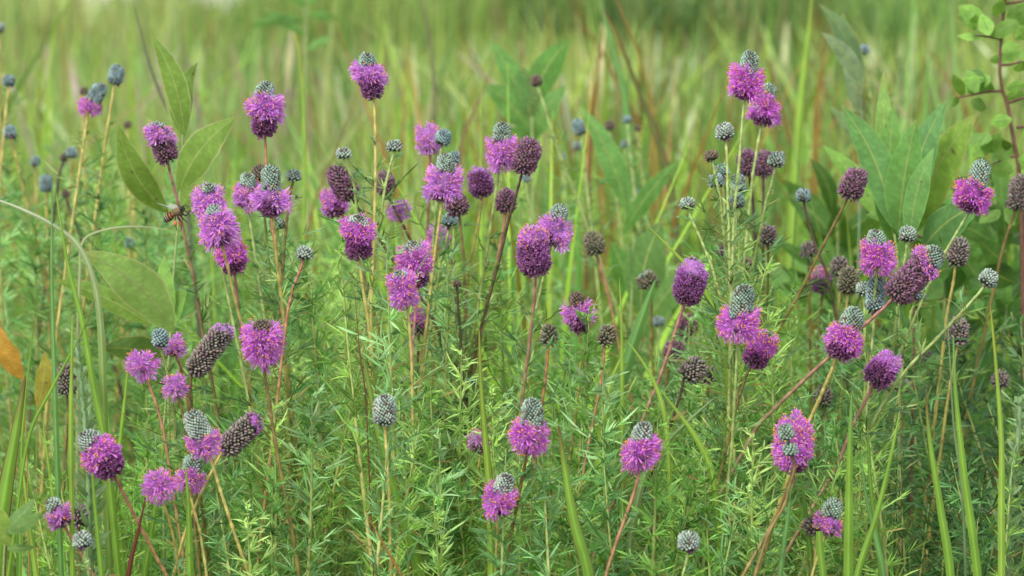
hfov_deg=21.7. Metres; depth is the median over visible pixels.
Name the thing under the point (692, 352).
clover plant
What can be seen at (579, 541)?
grass blade
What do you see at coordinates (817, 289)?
prairie clover
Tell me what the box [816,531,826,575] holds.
grass blade
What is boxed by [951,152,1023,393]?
broad leaf plant
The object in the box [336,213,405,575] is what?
prairie clover
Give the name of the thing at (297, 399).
clover plant
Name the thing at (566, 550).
clover plant
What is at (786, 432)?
prairie clover
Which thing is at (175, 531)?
clover plant
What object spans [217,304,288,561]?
clover plant
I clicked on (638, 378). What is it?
clover plant
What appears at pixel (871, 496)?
grass blade
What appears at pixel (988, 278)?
prairie clover
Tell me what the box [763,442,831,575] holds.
clover plant
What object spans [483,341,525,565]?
clover plant
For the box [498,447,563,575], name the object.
clover plant
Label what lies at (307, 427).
clover plant
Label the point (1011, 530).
clover plant
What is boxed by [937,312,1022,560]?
clover plant
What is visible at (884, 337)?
clover plant
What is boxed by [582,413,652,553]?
clover plant
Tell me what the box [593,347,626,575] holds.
grass blade
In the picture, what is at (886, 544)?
clover plant
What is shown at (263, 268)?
clover plant
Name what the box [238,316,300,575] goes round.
prairie clover
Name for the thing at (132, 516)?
clover plant
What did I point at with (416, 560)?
grass blade
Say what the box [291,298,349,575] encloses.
clover plant
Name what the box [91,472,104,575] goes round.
grass blade
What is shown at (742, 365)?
clover plant
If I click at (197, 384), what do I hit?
clover plant
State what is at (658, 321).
prairie clover
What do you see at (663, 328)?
clover plant
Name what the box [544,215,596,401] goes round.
clover plant
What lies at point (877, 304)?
prairie clover
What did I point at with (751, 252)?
clover plant
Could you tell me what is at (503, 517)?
clover plant
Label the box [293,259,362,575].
clover plant
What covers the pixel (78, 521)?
prairie clover
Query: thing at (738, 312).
prairie clover
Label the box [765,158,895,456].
broad leaf plant
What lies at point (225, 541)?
clover plant
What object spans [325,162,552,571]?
prairie clover
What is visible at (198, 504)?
clover plant
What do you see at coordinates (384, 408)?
prairie clover
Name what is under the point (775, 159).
prairie clover
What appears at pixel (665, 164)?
grass blade
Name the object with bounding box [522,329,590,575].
clover plant
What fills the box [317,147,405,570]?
prairie clover
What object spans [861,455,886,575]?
grass blade
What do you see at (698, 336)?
clover plant
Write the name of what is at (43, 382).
autumn leaf sprig
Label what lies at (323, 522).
clover plant
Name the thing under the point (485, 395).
clover plant
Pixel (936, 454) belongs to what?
clover plant
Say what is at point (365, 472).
clover plant
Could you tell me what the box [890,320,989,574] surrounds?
clover plant
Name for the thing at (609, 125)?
prairie clover
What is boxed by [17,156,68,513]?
prairie clover
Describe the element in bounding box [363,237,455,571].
prairie clover
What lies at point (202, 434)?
prairie clover
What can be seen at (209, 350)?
prairie clover
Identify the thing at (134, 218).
prairie clover
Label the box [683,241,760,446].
prairie clover
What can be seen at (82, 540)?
prairie clover
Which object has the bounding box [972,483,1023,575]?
clover plant
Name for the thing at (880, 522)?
clover plant
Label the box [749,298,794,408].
clover plant
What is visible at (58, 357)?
prairie clover
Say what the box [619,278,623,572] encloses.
grass blade
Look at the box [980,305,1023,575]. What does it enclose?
clover plant
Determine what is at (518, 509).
clover plant
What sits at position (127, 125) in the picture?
prairie clover
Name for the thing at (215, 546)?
clover plant
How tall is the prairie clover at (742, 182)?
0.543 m
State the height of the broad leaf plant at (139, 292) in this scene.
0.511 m
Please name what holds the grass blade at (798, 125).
on the ground
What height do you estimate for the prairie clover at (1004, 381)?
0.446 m
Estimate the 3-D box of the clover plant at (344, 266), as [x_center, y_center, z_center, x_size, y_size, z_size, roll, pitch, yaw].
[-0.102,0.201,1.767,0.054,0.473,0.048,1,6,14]
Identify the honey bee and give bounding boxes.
[158,203,194,230]
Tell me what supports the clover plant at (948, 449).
on the ground
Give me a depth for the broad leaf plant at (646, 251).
1.65 m
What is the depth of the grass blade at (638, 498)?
1.15 m
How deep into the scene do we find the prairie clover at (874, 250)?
1.17 m
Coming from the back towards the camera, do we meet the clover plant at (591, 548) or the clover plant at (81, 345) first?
the clover plant at (81, 345)
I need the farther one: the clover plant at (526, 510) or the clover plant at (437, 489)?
the clover plant at (526, 510)
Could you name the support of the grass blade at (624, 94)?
on the ground
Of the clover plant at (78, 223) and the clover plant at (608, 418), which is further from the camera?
the clover plant at (78, 223)
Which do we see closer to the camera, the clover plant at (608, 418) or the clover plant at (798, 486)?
the clover plant at (608, 418)
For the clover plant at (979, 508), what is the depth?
1.13 m
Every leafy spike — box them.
[67,337,110,575]
[69,364,105,575]
[989,394,1023,575]
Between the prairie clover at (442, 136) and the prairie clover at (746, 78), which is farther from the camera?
the prairie clover at (442, 136)
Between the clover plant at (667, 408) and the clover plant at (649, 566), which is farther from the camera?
the clover plant at (667, 408)
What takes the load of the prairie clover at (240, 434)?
on the ground
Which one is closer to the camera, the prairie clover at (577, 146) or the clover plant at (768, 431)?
the clover plant at (768, 431)
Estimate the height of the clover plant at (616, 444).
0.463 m
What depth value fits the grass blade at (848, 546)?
1.08 m
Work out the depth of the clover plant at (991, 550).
1.16 m
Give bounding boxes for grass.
[0,0,1023,572]
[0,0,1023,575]
[0,372,1023,575]
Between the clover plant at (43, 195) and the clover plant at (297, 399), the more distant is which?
the clover plant at (43, 195)
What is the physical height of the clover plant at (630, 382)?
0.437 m
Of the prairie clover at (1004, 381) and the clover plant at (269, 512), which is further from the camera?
the prairie clover at (1004, 381)
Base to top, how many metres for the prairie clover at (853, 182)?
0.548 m
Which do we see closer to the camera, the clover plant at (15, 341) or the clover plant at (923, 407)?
the clover plant at (923, 407)
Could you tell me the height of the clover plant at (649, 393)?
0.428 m
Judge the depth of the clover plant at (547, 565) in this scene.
1.09 m
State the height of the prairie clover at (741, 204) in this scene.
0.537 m
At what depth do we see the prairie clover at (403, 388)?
1.27 m
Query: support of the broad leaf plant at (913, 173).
on the ground
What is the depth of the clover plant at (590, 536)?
1.15 m
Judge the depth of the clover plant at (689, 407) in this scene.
1.29 m
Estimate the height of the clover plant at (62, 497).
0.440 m
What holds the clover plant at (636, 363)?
on the ground
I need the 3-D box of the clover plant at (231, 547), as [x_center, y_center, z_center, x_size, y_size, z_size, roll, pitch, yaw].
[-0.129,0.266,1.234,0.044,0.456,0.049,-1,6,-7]
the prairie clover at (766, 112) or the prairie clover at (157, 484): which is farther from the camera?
the prairie clover at (766, 112)
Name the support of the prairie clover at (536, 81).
on the ground
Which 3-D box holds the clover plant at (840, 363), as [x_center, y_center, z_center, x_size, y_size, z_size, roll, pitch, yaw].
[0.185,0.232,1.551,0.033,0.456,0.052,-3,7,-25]
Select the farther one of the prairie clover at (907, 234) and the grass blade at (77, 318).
the grass blade at (77, 318)
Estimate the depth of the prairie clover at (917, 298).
1.26 m
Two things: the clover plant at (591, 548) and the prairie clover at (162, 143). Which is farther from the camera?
the prairie clover at (162, 143)
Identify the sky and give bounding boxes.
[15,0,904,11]
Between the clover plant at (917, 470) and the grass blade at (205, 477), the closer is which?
the grass blade at (205, 477)
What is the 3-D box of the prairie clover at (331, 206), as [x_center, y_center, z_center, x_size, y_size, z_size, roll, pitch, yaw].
[-0.041,0.218,1.306,0.114,0.536,0.038,3,7,27]
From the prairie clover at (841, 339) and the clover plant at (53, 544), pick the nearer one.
the prairie clover at (841, 339)
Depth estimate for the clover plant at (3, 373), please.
1.83 m
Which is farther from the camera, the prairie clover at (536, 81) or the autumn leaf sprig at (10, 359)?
the prairie clover at (536, 81)
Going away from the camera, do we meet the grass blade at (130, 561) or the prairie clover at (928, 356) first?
the grass blade at (130, 561)
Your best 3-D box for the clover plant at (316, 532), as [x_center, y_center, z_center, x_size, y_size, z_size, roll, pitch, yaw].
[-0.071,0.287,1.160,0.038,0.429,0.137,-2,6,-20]
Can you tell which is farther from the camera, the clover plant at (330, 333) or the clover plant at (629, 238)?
the clover plant at (629, 238)
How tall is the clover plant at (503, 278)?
0.498 m
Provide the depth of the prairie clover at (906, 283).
1.13 m
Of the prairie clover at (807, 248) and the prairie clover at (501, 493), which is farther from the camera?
the prairie clover at (807, 248)
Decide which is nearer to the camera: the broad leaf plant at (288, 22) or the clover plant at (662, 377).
the clover plant at (662, 377)
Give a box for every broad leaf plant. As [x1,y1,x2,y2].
[0,499,40,575]
[54,251,189,575]
[116,35,235,573]
[249,0,339,288]
[482,39,570,464]
[581,106,679,426]
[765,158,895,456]
[818,3,863,399]
[822,72,977,571]
[879,179,1009,451]
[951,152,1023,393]
[958,290,1020,436]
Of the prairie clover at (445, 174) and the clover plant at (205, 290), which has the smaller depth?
the prairie clover at (445, 174)
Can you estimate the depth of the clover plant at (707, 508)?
1.12 m
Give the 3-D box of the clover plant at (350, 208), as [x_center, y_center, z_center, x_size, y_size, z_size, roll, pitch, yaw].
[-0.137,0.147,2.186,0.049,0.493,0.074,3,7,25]
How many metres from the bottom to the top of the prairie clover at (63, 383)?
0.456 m
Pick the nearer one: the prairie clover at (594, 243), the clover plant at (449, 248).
the prairie clover at (594, 243)
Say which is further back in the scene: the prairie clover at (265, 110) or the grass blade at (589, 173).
the grass blade at (589, 173)
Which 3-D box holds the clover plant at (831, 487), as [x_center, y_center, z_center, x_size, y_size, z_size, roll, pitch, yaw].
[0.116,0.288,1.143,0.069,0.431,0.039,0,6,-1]
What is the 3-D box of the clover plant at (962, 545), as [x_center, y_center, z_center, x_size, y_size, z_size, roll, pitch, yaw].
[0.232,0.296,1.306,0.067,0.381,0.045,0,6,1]
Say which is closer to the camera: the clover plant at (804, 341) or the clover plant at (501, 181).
the clover plant at (804, 341)
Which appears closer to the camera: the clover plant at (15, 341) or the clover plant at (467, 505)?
the clover plant at (467, 505)
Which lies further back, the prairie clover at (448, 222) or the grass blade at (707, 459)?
the prairie clover at (448, 222)
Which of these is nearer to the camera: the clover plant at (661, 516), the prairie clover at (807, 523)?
the prairie clover at (807, 523)
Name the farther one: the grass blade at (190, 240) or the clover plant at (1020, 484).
the grass blade at (190, 240)
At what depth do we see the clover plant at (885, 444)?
1.65 m
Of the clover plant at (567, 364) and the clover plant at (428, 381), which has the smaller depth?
the clover plant at (567, 364)
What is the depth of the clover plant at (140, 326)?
1.55 m
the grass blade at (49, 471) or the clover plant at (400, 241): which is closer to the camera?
the grass blade at (49, 471)
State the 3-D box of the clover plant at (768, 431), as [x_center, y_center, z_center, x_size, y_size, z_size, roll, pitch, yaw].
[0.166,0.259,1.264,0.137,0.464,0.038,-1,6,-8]
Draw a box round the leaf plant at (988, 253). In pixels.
[865,190,1023,563]
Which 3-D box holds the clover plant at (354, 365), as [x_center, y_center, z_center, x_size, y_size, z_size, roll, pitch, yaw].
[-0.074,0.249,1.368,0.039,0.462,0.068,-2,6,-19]
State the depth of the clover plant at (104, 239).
1.43 m
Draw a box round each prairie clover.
[0,22,26,470]
[0,74,22,412]
[2,124,99,505]
[4,153,81,574]
[10,82,109,575]
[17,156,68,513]
[18,173,72,567]
[20,146,89,574]
[29,235,68,561]
[36,64,131,572]
[43,496,94,575]
[57,362,76,575]
[58,87,118,466]
[61,189,142,504]
[66,530,117,575]
[69,504,97,575]
[78,428,167,575]
[103,229,130,508]
[106,236,138,478]
[106,255,155,518]
[110,121,152,480]
[112,194,150,450]
[123,348,222,575]
[139,327,219,575]
[139,466,200,575]
[141,120,279,574]
[155,323,234,575]
[156,331,236,573]
[159,370,225,575]
[172,410,263,575]
[173,453,208,575]
[182,409,248,575]
[189,179,335,575]
[196,203,298,575]
[206,237,298,570]
[227,172,320,574]
[231,245,320,575]
[232,169,324,571]
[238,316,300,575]
[241,163,313,573]
[243,80,341,574]
[246,163,331,574]
[246,217,315,570]
[300,139,416,575]
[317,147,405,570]
[318,186,448,547]
[325,51,411,575]
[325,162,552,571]
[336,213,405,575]
[348,393,418,575]
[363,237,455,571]
[373,212,472,516]
[377,169,516,570]
[379,265,446,575]
[384,198,479,546]
[394,152,467,571]
[394,305,440,489]
[395,120,451,546]
[395,128,461,516]
[395,376,454,561]
[398,224,456,517]
[419,150,482,573]
[419,187,520,574]
[421,121,518,527]
[422,136,542,543]
[429,192,506,574]
[431,279,491,570]
[443,377,503,564]
[445,166,494,561]
[447,427,490,574]
[464,472,540,575]
[468,203,575,563]
[474,223,561,575]
[477,396,551,575]
[498,323,567,574]
[512,174,570,429]
[530,74,648,395]
[533,290,615,575]
[539,323,617,575]
[548,154,607,434]
[560,255,709,571]
[566,117,628,534]
[571,141,613,530]
[578,421,663,575]
[582,230,660,530]
[589,119,648,501]
[604,355,708,572]
[606,140,662,412]
[618,116,673,405]
[624,125,681,440]
[629,526,676,575]
[631,269,680,561]
[632,339,685,575]
[635,189,676,384]
[636,166,868,575]
[641,316,683,495]
[645,313,697,523]
[658,529,699,575]
[674,326,780,575]
[674,364,737,568]
[676,196,804,575]
[679,243,944,570]
[681,122,773,575]
[683,151,791,527]
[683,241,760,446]
[685,283,765,575]
[689,149,776,569]
[694,49,773,573]
[694,173,778,571]
[697,163,755,558]
[697,174,765,484]
[700,82,782,564]
[701,193,767,569]
[710,256,766,548]
[713,407,815,575]
[734,147,810,546]
[736,149,799,575]
[742,225,793,525]
[743,348,903,575]
[753,442,798,575]
[755,306,864,566]
[759,422,795,571]
[765,497,842,575]
[778,268,998,575]
[779,240,835,539]
[786,264,837,572]
[792,384,833,573]
[796,187,894,557]
[800,255,861,552]
[800,512,841,575]
[813,158,995,574]
[814,265,861,574]
[820,229,910,573]
[824,276,905,575]
[833,281,902,575]
[848,44,907,540]
[855,225,938,573]
[862,287,931,574]
[873,379,924,575]
[891,236,970,573]
[899,316,969,573]
[905,352,952,542]
[924,172,1023,568]
[960,368,1023,575]
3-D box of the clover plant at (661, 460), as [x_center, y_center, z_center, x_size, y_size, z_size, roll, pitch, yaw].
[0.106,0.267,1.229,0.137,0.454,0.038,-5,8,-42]
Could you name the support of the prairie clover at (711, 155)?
on the ground
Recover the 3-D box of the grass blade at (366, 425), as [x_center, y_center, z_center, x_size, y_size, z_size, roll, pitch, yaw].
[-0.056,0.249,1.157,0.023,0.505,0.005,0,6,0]
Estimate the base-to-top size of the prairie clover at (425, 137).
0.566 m
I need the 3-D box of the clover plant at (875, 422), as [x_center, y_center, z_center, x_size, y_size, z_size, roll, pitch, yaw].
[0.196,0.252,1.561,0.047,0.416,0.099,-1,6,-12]
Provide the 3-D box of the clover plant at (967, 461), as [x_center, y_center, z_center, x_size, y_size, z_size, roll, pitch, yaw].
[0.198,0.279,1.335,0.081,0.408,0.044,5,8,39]
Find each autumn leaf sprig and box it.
[0,326,29,575]
[34,351,51,575]
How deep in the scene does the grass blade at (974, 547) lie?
1.08 m
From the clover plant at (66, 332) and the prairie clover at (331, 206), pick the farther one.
the clover plant at (66, 332)
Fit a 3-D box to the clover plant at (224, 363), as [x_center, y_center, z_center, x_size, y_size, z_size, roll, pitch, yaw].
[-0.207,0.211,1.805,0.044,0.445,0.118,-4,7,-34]
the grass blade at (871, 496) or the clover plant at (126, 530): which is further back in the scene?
the clover plant at (126, 530)
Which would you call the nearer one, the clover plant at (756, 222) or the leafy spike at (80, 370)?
the leafy spike at (80, 370)
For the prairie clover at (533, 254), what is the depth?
1.15 m
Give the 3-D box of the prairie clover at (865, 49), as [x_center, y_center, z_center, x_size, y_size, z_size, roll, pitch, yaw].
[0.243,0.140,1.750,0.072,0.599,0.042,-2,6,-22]
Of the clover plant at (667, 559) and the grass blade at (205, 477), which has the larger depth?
the grass blade at (205, 477)
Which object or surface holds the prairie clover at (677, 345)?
on the ground
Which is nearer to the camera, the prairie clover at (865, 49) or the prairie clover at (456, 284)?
the prairie clover at (456, 284)
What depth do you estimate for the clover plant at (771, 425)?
1.19 m
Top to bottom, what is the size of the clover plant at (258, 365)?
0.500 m
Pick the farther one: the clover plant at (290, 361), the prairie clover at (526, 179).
the prairie clover at (526, 179)
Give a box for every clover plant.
[0,186,54,559]
[0,204,19,546]
[0,213,74,575]
[2,160,122,477]
[2,176,36,416]
[2,271,38,440]
[3,222,66,479]
[7,484,74,575]
[12,192,86,575]
[13,454,67,575]
[15,216,83,497]
[19,206,139,472]
[23,241,78,473]
[29,432,105,575]
[30,166,80,471]
[33,135,96,467]
[43,178,129,555]
[50,450,131,574]
[56,215,109,493]
[59,166,118,475]
[59,218,116,464]
[61,160,117,458]
[65,188,138,554]
[79,330,136,501]
[80,460,157,575]
[83,162,159,512]
[85,486,147,575]
[89,200,141,451]
[98,472,174,574]
[100,172,144,479]
[103,255,166,491]
[110,368,192,559]
[112,376,182,575]
[113,206,179,572]
[114,191,178,572]
[119,473,171,575]
[121,481,171,575]
[122,237,210,497]
[122,441,172,573]
[124,424,183,572]
[128,401,185,564]
[133,209,207,557]
[134,326,171,463]
[138,142,190,431]
[138,469,235,574]
[150,239,214,536]
[150,462,184,575]
[153,368,232,575]
[154,377,231,575]
[157,491,206,574]
[165,177,234,555]
[179,461,211,554]
[180,209,242,521]
[189,429,266,575]
[192,380,268,575]
[195,435,264,574]
[198,159,301,503]
[198,281,256,500]
[202,435,286,575]
[205,402,264,563]
[210,373,295,574]
[212,499,276,575]
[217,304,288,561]
[218,247,299,570]
[218,376,264,568]
[219,498,299,575]
[226,174,264,497]
[227,354,294,572]
[230,202,298,458]
[235,466,323,575]
[236,207,271,398]
[238,177,312,519]
[246,401,313,575]
[263,233,299,407]
[265,344,315,559]
[266,304,307,491]
[267,268,340,568]
[272,383,353,575]
[276,241,361,571]
[276,370,339,574]
[278,378,310,573]
[280,444,343,575]
[280,501,350,575]
[282,232,357,575]
[283,347,341,572]
[284,319,311,574]
[284,360,394,565]
[289,443,344,575]
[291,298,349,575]
[291,329,394,575]
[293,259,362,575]
[294,229,352,403]
[294,272,382,469]
[294,441,371,575]
[302,303,363,573]
[306,217,380,404]
[307,237,396,575]
[308,257,354,538]
[309,283,343,471]
[309,284,365,575]
[315,236,382,539]
[321,362,392,575]
[321,412,372,575]
[326,170,370,369]
[329,250,377,575]
[330,325,387,572]
[335,348,411,575]
[337,228,444,574]
[345,382,427,575]
[348,346,398,571]
[348,366,397,513]
[358,396,453,575]
[361,191,400,371]
[364,384,459,575]
[364,393,454,551]
[364,459,442,575]
[367,480,458,574]
[373,270,416,453]
[378,232,407,374]
[379,381,441,556]
[383,296,444,575]
[392,460,474,574]
[394,428,482,575]
[396,351,435,507]
[397,276,441,430]
[402,372,480,575]
[404,341,441,473]
[405,397,482,572]
[408,494,483,575]
[415,172,446,371]
[416,244,479,574]
[417,344,488,575]
[418,456,471,575]
[422,472,507,575]
[424,202,476,387]
[426,252,475,546]
[433,373,505,574]
[436,312,494,571]
[445,380,515,575]
[450,385,508,575]
[457,185,530,386]
[462,446,537,575]
[465,386,535,570]
[465,400,539,572]
[465,416,534,571]
[467,382,517,569]
[468,162,507,392]
[468,264,536,575]
[468,277,550,569]
[471,362,540,572]
[477,457,549,575]
[483,232,589,566]
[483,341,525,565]
[491,330,543,565]
[492,179,528,329]
[495,171,537,415]
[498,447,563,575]
[508,482,571,575]
[510,431,590,575]
[512,364,540,575]
[513,366,573,575]
[517,455,553,575]
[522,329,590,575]
[522,468,608,575]
[524,448,566,567]
[527,456,618,575]
[528,437,594,575]
[532,499,599,575]
[536,173,595,436]
[536,332,607,575]
[543,293,618,575]
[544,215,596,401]
[547,325,645,545]
[549,474,622,575]
[551,409,634,572]
[558,386,590,515]
[560,356,643,575]
[565,365,627,564]
[566,427,646,575]
[569,175,602,383]
[574,356,661,575]
[580,432,638,574]
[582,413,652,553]
[584,293,634,384]
[585,417,641,571]
[597,344,646,556]
[599,194,632,366]
[609,169,672,424]
[612,374,670,560]
[615,506,660,575]
[616,399,708,575]
[617,326,678,503]
[624,306,692,479]
[624,371,668,575]
[629,462,680,575]
[630,357,686,567]
[631,467,713,575]
[634,439,736,575]
[636,487,698,575]
[638,377,671,574]
[638,397,714,574]
[638,463,727,575]
[643,200,699,504]
[643,451,720,575]
[644,311,723,541]
[644,377,686,485]
[646,355,723,541]
[656,423,737,575]
[663,385,714,548]
[663,452,734,575]
[664,178,698,312]
[664,502,743,575]
[665,255,796,574]
[672,314,745,553]
[672,379,724,563]
[676,252,716,428]
[677,281,736,513]
[678,480,742,575]
[680,392,756,568]
[683,228,736,553]
[684,270,721,440]
[694,474,779,575]
[701,256,780,565]
[702,460,790,573]
[703,240,765,554]
[712,411,783,575]
[713,295,774,552]
[715,427,783,575]
[715,486,797,575]
[718,482,785,575]
[726,471,819,575]
[735,249,791,540]
[737,309,816,574]
[738,357,829,575]
[739,361,805,574]
[740,204,776,285]
[742,336,817,574]
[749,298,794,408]
[761,284,827,574]
[763,386,864,572]
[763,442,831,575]
[765,318,814,470]
[766,460,865,575]
[767,391,804,572]
[768,324,861,574]
[770,487,857,575]
[774,264,830,549]
[785,324,833,552]
[785,389,913,575]
[791,368,843,546]
[798,223,819,414]
[802,310,860,555]
[804,405,881,575]
[807,489,863,573]
[812,450,869,573]
[821,296,886,557]
[826,301,863,537]
[826,369,875,561]
[828,399,931,575]
[830,367,953,574]
[832,444,892,575]
[841,404,888,554]
[841,451,897,575]
[842,377,895,525]
[853,320,916,536]
[857,520,901,575]
[866,324,960,575]
[868,446,932,575]
[868,456,895,556]
[875,411,907,511]
[876,439,932,564]
[880,348,929,565]
[884,354,988,575]
[885,358,950,573]
[886,468,975,575]
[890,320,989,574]
[892,378,950,565]
[895,353,974,574]
[895,501,962,575]
[905,431,989,575]
[907,434,976,572]
[910,478,981,575]
[915,326,924,374]
[915,442,979,574]
[919,454,983,573]
[921,328,1023,575]
[929,454,1015,575]
[930,511,992,575]
[931,327,992,574]
[933,286,990,560]
[935,475,1014,575]
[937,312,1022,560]
[937,360,1005,506]
[943,410,991,561]
[950,333,1022,567]
[950,454,994,575]
[952,453,1023,575]
[958,491,1023,575]
[963,254,1020,436]
[965,393,1023,570]
[966,452,1023,575]
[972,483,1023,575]
[978,394,1012,559]
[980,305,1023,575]
[992,307,1023,573]
[992,328,1023,445]
[993,422,1023,575]
[1001,338,1023,575]
[1003,387,1023,571]
[1004,255,1014,447]
[1011,479,1023,552]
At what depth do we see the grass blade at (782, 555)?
1.08 m
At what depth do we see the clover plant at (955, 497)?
1.14 m
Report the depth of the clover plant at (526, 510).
1.38 m
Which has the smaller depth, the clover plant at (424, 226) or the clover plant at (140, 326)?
the clover plant at (140, 326)
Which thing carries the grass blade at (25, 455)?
on the ground
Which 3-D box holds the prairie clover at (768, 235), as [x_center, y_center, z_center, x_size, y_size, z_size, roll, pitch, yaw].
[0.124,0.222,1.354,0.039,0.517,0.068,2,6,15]
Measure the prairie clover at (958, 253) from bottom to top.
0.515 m
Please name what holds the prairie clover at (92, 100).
on the ground
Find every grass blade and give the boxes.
[0,200,113,574]
[0,376,25,575]
[6,299,95,575]
[19,310,35,575]
[23,473,38,575]
[42,418,66,575]
[50,186,63,575]
[55,189,121,575]
[65,454,75,575]
[68,319,74,575]
[75,226,168,552]
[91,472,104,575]
[108,412,126,575]
[116,364,128,475]
[126,497,145,575]
[133,1,217,513]
[141,425,166,575]
[185,465,193,575]
[196,397,212,568]
[279,93,356,454]
[294,34,305,403]
[298,312,363,467]
[354,283,373,575]
[363,358,426,575]
[364,509,402,575]
[421,0,438,258]
[442,61,495,373]
[478,329,495,575]
[558,424,594,575]
[583,32,601,302]
[587,280,655,556]
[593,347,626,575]
[599,0,650,374]
[602,7,692,442]
[617,0,664,369]
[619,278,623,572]
[623,398,713,575]
[627,341,675,563]
[646,224,738,575]
[660,389,725,575]
[777,485,791,575]
[779,0,812,533]
[799,473,813,575]
[808,36,823,415]
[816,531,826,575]
[843,392,853,575]
[854,411,899,575]
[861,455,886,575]
[867,425,882,575]
[925,392,954,575]
[947,312,966,575]
[953,335,981,575]
[990,305,1004,575]
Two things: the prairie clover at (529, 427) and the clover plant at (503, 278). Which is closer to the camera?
the prairie clover at (529, 427)
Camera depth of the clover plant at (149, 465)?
1.25 m
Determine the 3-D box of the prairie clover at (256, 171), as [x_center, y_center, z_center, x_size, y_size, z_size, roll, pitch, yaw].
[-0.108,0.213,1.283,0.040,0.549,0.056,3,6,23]
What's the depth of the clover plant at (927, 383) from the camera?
1.48 m
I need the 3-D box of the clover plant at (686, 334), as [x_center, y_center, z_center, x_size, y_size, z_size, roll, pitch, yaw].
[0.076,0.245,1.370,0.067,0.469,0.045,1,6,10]
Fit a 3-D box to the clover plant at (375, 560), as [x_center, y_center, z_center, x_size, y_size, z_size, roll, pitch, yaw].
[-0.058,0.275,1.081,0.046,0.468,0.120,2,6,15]
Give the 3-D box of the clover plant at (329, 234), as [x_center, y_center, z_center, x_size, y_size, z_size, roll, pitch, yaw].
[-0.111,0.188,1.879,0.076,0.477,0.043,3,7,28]
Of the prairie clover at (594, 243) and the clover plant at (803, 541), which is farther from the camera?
the prairie clover at (594, 243)
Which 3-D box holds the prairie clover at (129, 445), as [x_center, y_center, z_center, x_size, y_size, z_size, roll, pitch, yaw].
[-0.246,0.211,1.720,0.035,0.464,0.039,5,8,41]
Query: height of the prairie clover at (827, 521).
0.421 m
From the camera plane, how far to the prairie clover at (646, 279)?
1.40 m
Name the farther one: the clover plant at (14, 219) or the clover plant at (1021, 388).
the clover plant at (14, 219)
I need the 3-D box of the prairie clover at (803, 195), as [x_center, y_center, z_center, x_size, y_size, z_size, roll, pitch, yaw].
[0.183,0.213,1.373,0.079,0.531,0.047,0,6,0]
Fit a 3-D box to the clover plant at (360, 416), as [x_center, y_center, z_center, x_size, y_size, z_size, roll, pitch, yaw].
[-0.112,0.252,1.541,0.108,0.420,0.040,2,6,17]
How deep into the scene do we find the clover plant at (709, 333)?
1.87 m
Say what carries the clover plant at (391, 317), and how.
on the ground
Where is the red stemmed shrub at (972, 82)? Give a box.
[950,0,1023,571]
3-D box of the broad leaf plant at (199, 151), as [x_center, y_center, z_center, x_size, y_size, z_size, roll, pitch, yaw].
[-0.160,0.180,1.323,0.044,0.608,0.053,3,6,23]
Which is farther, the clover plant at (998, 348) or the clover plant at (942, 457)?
the clover plant at (998, 348)
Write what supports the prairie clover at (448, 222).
on the ground
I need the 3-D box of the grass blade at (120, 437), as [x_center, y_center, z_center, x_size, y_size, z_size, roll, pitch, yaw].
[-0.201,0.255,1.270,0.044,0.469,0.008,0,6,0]
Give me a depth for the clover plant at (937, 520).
1.26 m
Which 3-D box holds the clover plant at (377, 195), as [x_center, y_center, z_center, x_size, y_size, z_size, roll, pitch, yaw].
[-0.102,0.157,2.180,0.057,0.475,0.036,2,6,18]
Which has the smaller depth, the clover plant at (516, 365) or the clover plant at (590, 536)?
the clover plant at (590, 536)
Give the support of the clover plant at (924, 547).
on the ground
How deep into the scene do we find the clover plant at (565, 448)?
1.24 m
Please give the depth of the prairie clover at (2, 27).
1.72 m
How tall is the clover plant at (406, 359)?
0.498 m
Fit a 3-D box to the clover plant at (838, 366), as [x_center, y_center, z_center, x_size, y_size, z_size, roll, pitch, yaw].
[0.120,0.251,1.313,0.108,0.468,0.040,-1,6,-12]
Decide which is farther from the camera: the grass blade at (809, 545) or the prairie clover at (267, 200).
the prairie clover at (267, 200)
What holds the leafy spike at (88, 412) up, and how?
on the ground
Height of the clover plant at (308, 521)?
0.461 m
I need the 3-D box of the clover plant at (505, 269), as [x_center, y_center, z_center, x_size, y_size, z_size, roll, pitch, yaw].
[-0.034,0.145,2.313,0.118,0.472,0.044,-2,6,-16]
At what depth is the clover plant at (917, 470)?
1.47 m
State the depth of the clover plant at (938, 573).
1.16 m
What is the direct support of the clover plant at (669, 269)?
on the ground
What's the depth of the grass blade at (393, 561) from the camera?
1.07 m
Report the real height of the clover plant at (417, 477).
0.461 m
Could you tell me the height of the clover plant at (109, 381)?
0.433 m
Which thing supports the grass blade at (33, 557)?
on the ground
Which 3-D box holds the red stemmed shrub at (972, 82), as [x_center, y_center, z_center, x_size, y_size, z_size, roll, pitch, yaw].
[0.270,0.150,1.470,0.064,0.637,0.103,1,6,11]
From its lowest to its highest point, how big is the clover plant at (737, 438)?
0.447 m
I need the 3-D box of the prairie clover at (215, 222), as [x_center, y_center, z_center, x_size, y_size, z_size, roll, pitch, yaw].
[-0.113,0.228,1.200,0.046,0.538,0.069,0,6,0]
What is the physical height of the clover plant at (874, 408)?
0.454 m
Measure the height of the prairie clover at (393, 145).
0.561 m
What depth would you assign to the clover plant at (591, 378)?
1.32 m
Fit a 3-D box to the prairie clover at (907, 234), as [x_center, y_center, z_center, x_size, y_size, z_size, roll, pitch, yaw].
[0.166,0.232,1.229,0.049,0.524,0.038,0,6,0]
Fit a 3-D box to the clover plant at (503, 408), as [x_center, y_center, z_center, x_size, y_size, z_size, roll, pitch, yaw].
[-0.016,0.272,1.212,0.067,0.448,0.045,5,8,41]
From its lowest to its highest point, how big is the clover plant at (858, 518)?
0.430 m
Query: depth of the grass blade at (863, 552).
1.07 m
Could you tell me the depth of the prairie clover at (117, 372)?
1.80 m
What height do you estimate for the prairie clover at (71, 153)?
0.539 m
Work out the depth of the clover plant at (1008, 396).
2.03 m

